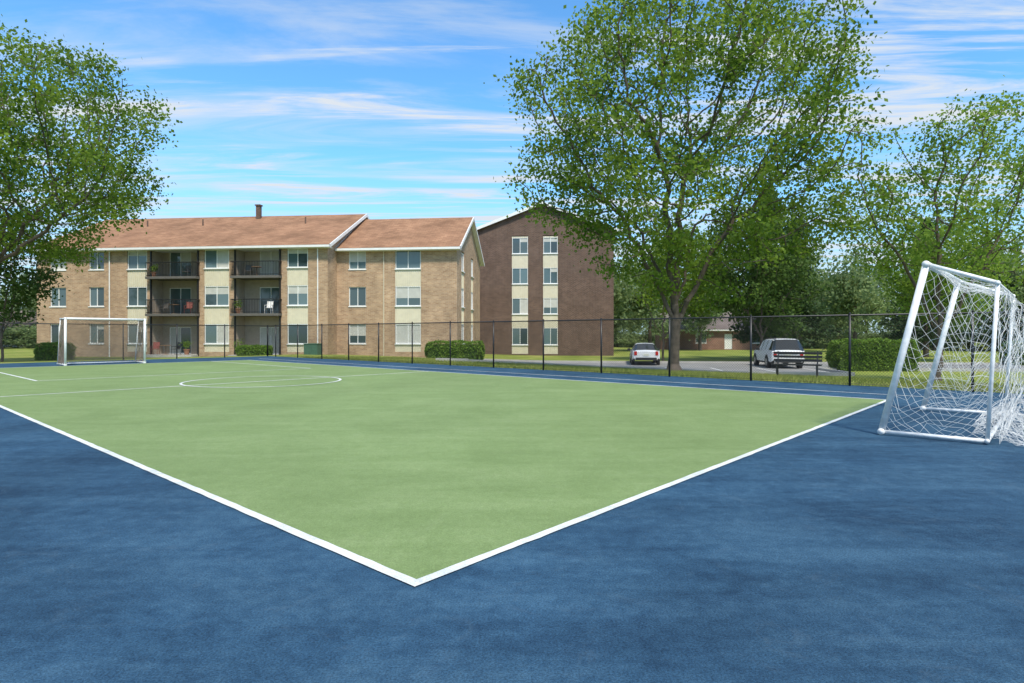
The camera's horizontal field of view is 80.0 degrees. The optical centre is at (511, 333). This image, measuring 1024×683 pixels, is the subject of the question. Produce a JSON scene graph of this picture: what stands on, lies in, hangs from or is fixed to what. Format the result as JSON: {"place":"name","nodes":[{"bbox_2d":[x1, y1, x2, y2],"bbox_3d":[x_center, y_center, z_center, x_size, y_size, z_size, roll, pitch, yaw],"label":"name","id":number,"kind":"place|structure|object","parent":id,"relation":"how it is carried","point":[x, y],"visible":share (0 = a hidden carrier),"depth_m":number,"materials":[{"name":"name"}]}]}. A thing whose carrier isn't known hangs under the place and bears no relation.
{"place":"outdoors","nodes":[
{"label":"outdoors","id":0,"kind":"place"},
{"bbox_2d":[0,356,1023,682],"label":"sports court pavement","id":1,"kind":"structure","parent":0,"point":[856,548],"depth_m":3.34,"materials":[{"name":"blue paint"}]},
{"bbox_2d":[57,317,145,365],"bbox_3d":[-18.342,0.322,27.282,1.413,2.045,3.204,0,0,42],"label":"soccer goal","id":2,"kind":"object","parent":1,"relation":"on","point":[64,326],"visible":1,"depth_m":27.50,"materials":[{"name":"paint"}]},
{"bbox_2d":[0,360,883,578],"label":"green court surface","id":3,"kind":"object","parent":1,"relation":"on","point":[415,474],"visible":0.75,"depth_m":8.01,"materials":[{"name":"paint"}]},
{"bbox_2d":[0,359,955,585],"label":"court line markings","id":4,"kind":"object","parent":3,"relation":"on","point":[369,562],"visible":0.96,"depth_m":4.72,"materials":[{"name":"paint"}]},
{"bbox_2d":[0,310,1023,391],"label":"chain link fence","id":5,"kind":"object","parent":1,"relation":"on","point":[750,317],"visible":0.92,"depth_m":20.98,"materials":[{"name":"black metal"}]},
{"bbox_2d":[877,261,1023,445],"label":"soccer goal","id":6,"kind":"object","parent":1,"relation":"on","point":[1006,409],"visible":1,"depth_m":7.94,"materials":[{"name":"paint"}]},
{"bbox_2d":[0,336,1023,393],"bbox_3d":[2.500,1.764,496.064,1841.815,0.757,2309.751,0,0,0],"label":"ground","id":7,"kind":"structure","parent":0,"point":[727,356],"depth_m":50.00,"materials":[{"name":"green plant"}]},
{"bbox_2d":[0,209,74,361],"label":"oak tree","id":8,"kind":"object","parent":7,"relation":"on","point":[14,286],"visible":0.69,"depth_m":38.58,"materials":[{"name":"green plant"}]},
{"bbox_2d":[33,341,76,360],"bbox_3d":[-30.528,1.163,40.722,2.204,1.392,1.786,0,0,0],"label":"hedge","id":9,"kind":"object","parent":7,"relation":"on","point":[42,348],"visible":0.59,"depth_m":40.09,"materials":[{"name":"green plant"}]},
{"bbox_2d":[0,14,182,272],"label":"maple tree","id":10,"kind":"object","parent":7,"relation":"on","point":[86,160],"visible":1,"depth_m":31.27,"materials":[{"name":"green plant"}]},
{"bbox_2d":[235,344,273,355],"bbox_3d":[-18.668,1.195,44.093,2.688,0.960,1.412,0,0,0],"label":"hedge","id":11,"kind":"object","parent":7,"relation":"on","point":[242,352],"visible":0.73,"depth_m":43.65,"materials":[{"name":"green plant"}]},
{"bbox_2d":[37,227,479,357],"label":"brick walls","id":12,"kind":"structure","parent":7,"relation":"on","point":[440,285],"depth_m":46.48,"materials":[{"name":"beige brick"}]},
{"bbox_2d":[143,249,281,356],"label":"balconies","id":13,"kind":"structure","parent":12,"relation":"attached to","point":[247,286],"depth_m":46.90,"materials":[{"name":"black metal"}]},
{"bbox_2d":[149,264,158,275],"bbox_3d":[-27.062,-4.824,46.222,0.791,0.988,0.708,0,0,44],"label":"potted plant","id":14,"kind":"object","parent":13,"relation":"on","point":[153,269],"visible":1,"depth_m":46.11,"materials":[{"name":"green plant"}]},
{"bbox_2d":[151,342,159,353],"bbox_3d":[-26.862,1.074,45.944,0.475,0.955,0.578,0,0,-11],"label":"patio chair","id":15,"kind":"object","parent":13,"relation":"on","point":[158,345],"visible":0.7,"depth_m":46.15,"materials":[{"name":"red plastic"}]},
{"bbox_2d":[159,302,168,313],"bbox_3d":[-26.652,-2.006,46.728,0.475,0.955,0.579,0,0,17],"label":"patio chair","id":16,"kind":"object","parent":13,"relation":"on","point":[166,306],"visible":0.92,"depth_m":46.91,"materials":[{"name":"grey plastic"}]},
{"bbox_2d":[171,342,181,353],"bbox_3d":[-25.223,1.074,45.870,0.475,0.955,0.578,0,0,29],"label":"patio chair","id":17,"kind":"object","parent":13,"relation":"on","point":[178,346],"visible":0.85,"depth_m":45.98,"materials":[{"name":"black metal"}]},
{"bbox_2d":[179,341,189,354],"bbox_3d":[-24.506,0.962,45.834,0.958,1.176,1.130,0,0,0],"label":"potted plant","id":18,"kind":"object","parent":13,"relation":"on","point":[187,343],"visible":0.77,"depth_m":45.72,"materials":[{"name":"green plant"}]},
{"bbox_2d":[182,265,191,275],"bbox_3d":[-24.866,-4.806,46.641,0.475,0.955,0.578,0,0,2],"label":"patio chair","id":19,"kind":"object","parent":13,"relation":"on","point":[188,269],"visible":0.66,"depth_m":46.85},
{"bbox_2d":[184,302,191,313],"bbox_3d":[-24.600,-2.006,46.410,0.475,0.955,0.579,0,0,-10],"label":"patio chair","id":20,"kind":"object","parent":13,"relation":"on","point":[188,306],"visible":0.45,"depth_m":46.42,"materials":[{"name":"red plastic"}]},
{"bbox_2d":[234,300,243,312],"bbox_3d":[-20.320,-2.058,45.448,0.986,1.055,0.826,0,0,0],"label":"potted plant","id":21,"kind":"object","parent":13,"relation":"on","point":[239,306],"visible":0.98,"depth_m":45.39,"materials":[{"name":"green plant"}]},
{"bbox_2d":[245,265,251,274],"bbox_3d":[-19.949,-4.806,46.122,0.475,0.955,0.578,0,0,-10],"label":"patio chair","id":22,"kind":"object","parent":13,"relation":"on","point":[248,269],"visible":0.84,"depth_m":46.28,"materials":[{"name":"plastic"}]},
{"bbox_2d":[264,301,272,312],"bbox_3d":[-18.182,-2.006,45.637,0.475,0.955,0.579,0,0,-2],"label":"patio chair","id":23,"kind":"object","parent":13,"relation":"on","point":[268,304],"visible":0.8,"depth_m":45.84,"materials":[{"name":"white plastic"}]},
{"bbox_2d":[33,204,484,265],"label":"roof","id":24,"kind":"structure","parent":12,"relation":"on","point":[260,231],"depth_m":48.56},
{"bbox_2d":[51,248,473,356],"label":"windows and panels","id":25,"kind":"structure","parent":12,"relation":"attached to","point":[407,286],"depth_m":46.36,"materials":[{"name":"beige glass"}]},
{"bbox_2d":[303,343,320,354],"bbox_3d":[-14.198,1.220,43.454,1.100,1.100,0.800,0,0,6],"label":"utility cabinet","id":26,"kind":"object","parent":7,"relation":"on","point":[314,352],"visible":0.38,"depth_m":43.10,"materials":[{"name":"metal"}]},
{"bbox_2d":[424,339,485,359],"bbox_3d":[-4.047,1.163,42.909,4.413,1.572,1.737,0,0,7],"label":"hedge","id":27,"kind":"object","parent":7,"relation":"on","point":[456,351],"visible":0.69,"depth_m":42.28,"materials":[{"name":"green plant"}]},
{"bbox_2d":[0,227,1023,350],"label":"distant trees","id":28,"kind":"object","parent":7,"relation":"on","point":[859,293],"visible":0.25,"depth_m":72.13,"materials":[{"name":"green plant"}]},
{"bbox_2d":[477,206,613,355],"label":"brick walls","id":29,"kind":"structure","parent":7,"relation":"on","point":[585,293],"depth_m":59.40,"materials":[{"name":"brown brick"}]},
{"bbox_2d":[512,236,557,353],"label":"windows and panels","id":30,"kind":"structure","parent":29,"relation":"attached to","point":[520,281],"depth_m":59.56,"materials":[{"name":"beige glass"}]},
{"bbox_2d":[476,202,617,254],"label":"roof","id":31,"kind":"structure","parent":29,"relation":"on","point":[499,219],"depth_m":59.35,"materials":[{"name":"grey"}]},
{"bbox_2d":[629,219,733,360],"bbox_3d":[13.563,-3.469,47.261,8.115,11.357,8.868,0,0,-28],"label":"oak tree","id":32,"kind":"object","parent":7,"relation":"on","point":[693,305],"visible":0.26,"depth_m":47.04,"materials":[{"name":"green plant"}]},
{"bbox_2d":[483,0,901,370],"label":"maple tree","id":33,"kind":"object","parent":7,"relation":"on","point":[688,166],"visible":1,"depth_m":23.64,"materials":[{"name":"green plant"}]},
{"bbox_2d":[655,331,759,349],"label":"walls","id":34,"kind":"structure","parent":7,"relation":"on","point":[739,346],"depth_m":81.10,"materials":[{"name":"red brick"}]},
{"bbox_2d":[653,312,755,330],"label":"roof","id":35,"kind":"structure","parent":34,"relation":"on","point":[724,324],"depth_m":81.60,"materials":[{"name":"grey"}]},
{"bbox_2d":[695,333,759,348],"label":"windows and door","id":36,"kind":"structure","parent":34,"relation":"attached to","point":[727,340],"depth_m":80.89,"materials":[{"name":"white glass"}]},
{"bbox_2d":[435,358,1023,375],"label":"kerb","id":37,"kind":"structure","parent":7,"relation":"on","point":[833,373],"depth_m":34.14,"materials":[{"name":"concrete"}]},
{"bbox_2d":[687,190,840,345],"bbox_3d":[18.018,-4.196,44.421,10.170,12.845,9.828,0,0,41],"label":"oak tree","id":38,"kind":"object","parent":7,"relation":"on","point":[759,280],"visible":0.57,"depth_m":43.20,"materials":[{"name":"green plant"}]},
{"bbox_2d":[729,188,812,349],"bbox_3d":[20.661,-4.906,49.178,6.609,14.212,6.762,0,0,0],"label":"pine tree","id":39,"kind":"object","parent":7,"relation":"on","point":[746,337],"visible":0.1,"depth_m":48.50,"materials":[{"name":"green plant"}]},
{"bbox_2d":[772,351,821,377],"bbox_3d":[10.252,1.136,21.944,1.600,1.029,0.617,0,0,30],"label":"park bench","id":40,"kind":"object","parent":7,"relation":"on","point":[817,360],"visible":0.64,"depth_m":22.05,"materials":[{"name":"black metal"}]},
{"bbox_2d":[754,220,841,349],"bbox_3d":[23.587,-3.774,50.891,7.134,11.948,6.127,0,0,0],"label":"pine tree","id":41,"kind":"object","parent":7,"relation":"on","point":[816,334],"visible":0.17,"depth_m":49.78,"materials":[{"name":"green plant"}]},
{"bbox_2d":[825,337,921,371],"bbox_3d":[20.621,1.186,34.978,4.947,2.073,1.991,0,0,5],"label":"hedge","id":42,"kind":"object","parent":7,"relation":"on","point":[834,361],"visible":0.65,"depth_m":34.32,"materials":[{"name":"green plant"}]},
{"bbox_2d":[797,75,1023,381],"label":"maple tree","id":43,"kind":"object","parent":7,"relation":"on","point":[884,194],"visible":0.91,"depth_m":23.62,"materials":[{"name":"green plant"}]},
{"bbox_2d":[879,217,975,356],"bbox_3d":[37.819,-4.232,56.231,7.107,12.864,6.244,0,0,17],"label":"pine tree","id":44,"kind":"object","parent":7,"relation":"on","point":[900,333],"visible":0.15,"depth_m":55.85,"materials":[{"name":"green plant"}]},
{"bbox_2d":[868,213,1016,330],"bbox_3d":[32.807,-3.566,46.938,9.931,11.573,9.252,0,0,-42],"label":"oak tree","id":45,"kind":"object","parent":7,"relation":"on","point":[906,286],"visible":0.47,"depth_m":46.15,"materials":[{"name":"green plant"}]},
{"bbox_2d":[998,340,1023,364],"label":"hedge","id":46,"kind":"object","parent":7,"relation":"on","point":[1005,351],"visible":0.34,"depth_m":40.70,"materials":[{"name":"green plant"}]},
{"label":"walls","id":47,"kind":"object","parent":7,"relation":"on","visible":0},
{"bbox_2d":[0,311,36,329],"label":"roof","id":48,"kind":"structure","parent":47,"relation":"on","point":[31,318],"depth_m":82.26,"materials":[{"name":"grey"}]},
{"bbox_2d":[0,0,1023,333],"label":"sky","id":49,"kind":"structure","parent":0,"point":[379,109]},
{"bbox_2d":[536,362,1023,371],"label":"parking lot pavement","id":50,"kind":"structure","parent":0,"point":[739,367],"depth_m":38.76,"materials":[{"name":"grey asphalt"}]},
{"bbox_2d":[627,343,659,364],"bbox_3d":[9.162,1.355,42.286,2.220,1.500,4.750,0,0,9],"label":"parked car","id":51,"kind":"object","parent":50,"relation":"on","point":[637,348],"visible":0.8,"depth_m":40.18,"materials":[{"name":"white paint"}]},
{"bbox_2d":[753,338,804,367],"bbox_3d":[16.778,1.175,38.585,2.380,1.860,4.950,0,0,9],"label":"parked suv","id":52,"kind":"object","parent":50,"relation":"on","point":[769,346],"visible":0.67,"depth_m":36.60,"materials":[{"name":"white paint"}]}
]}

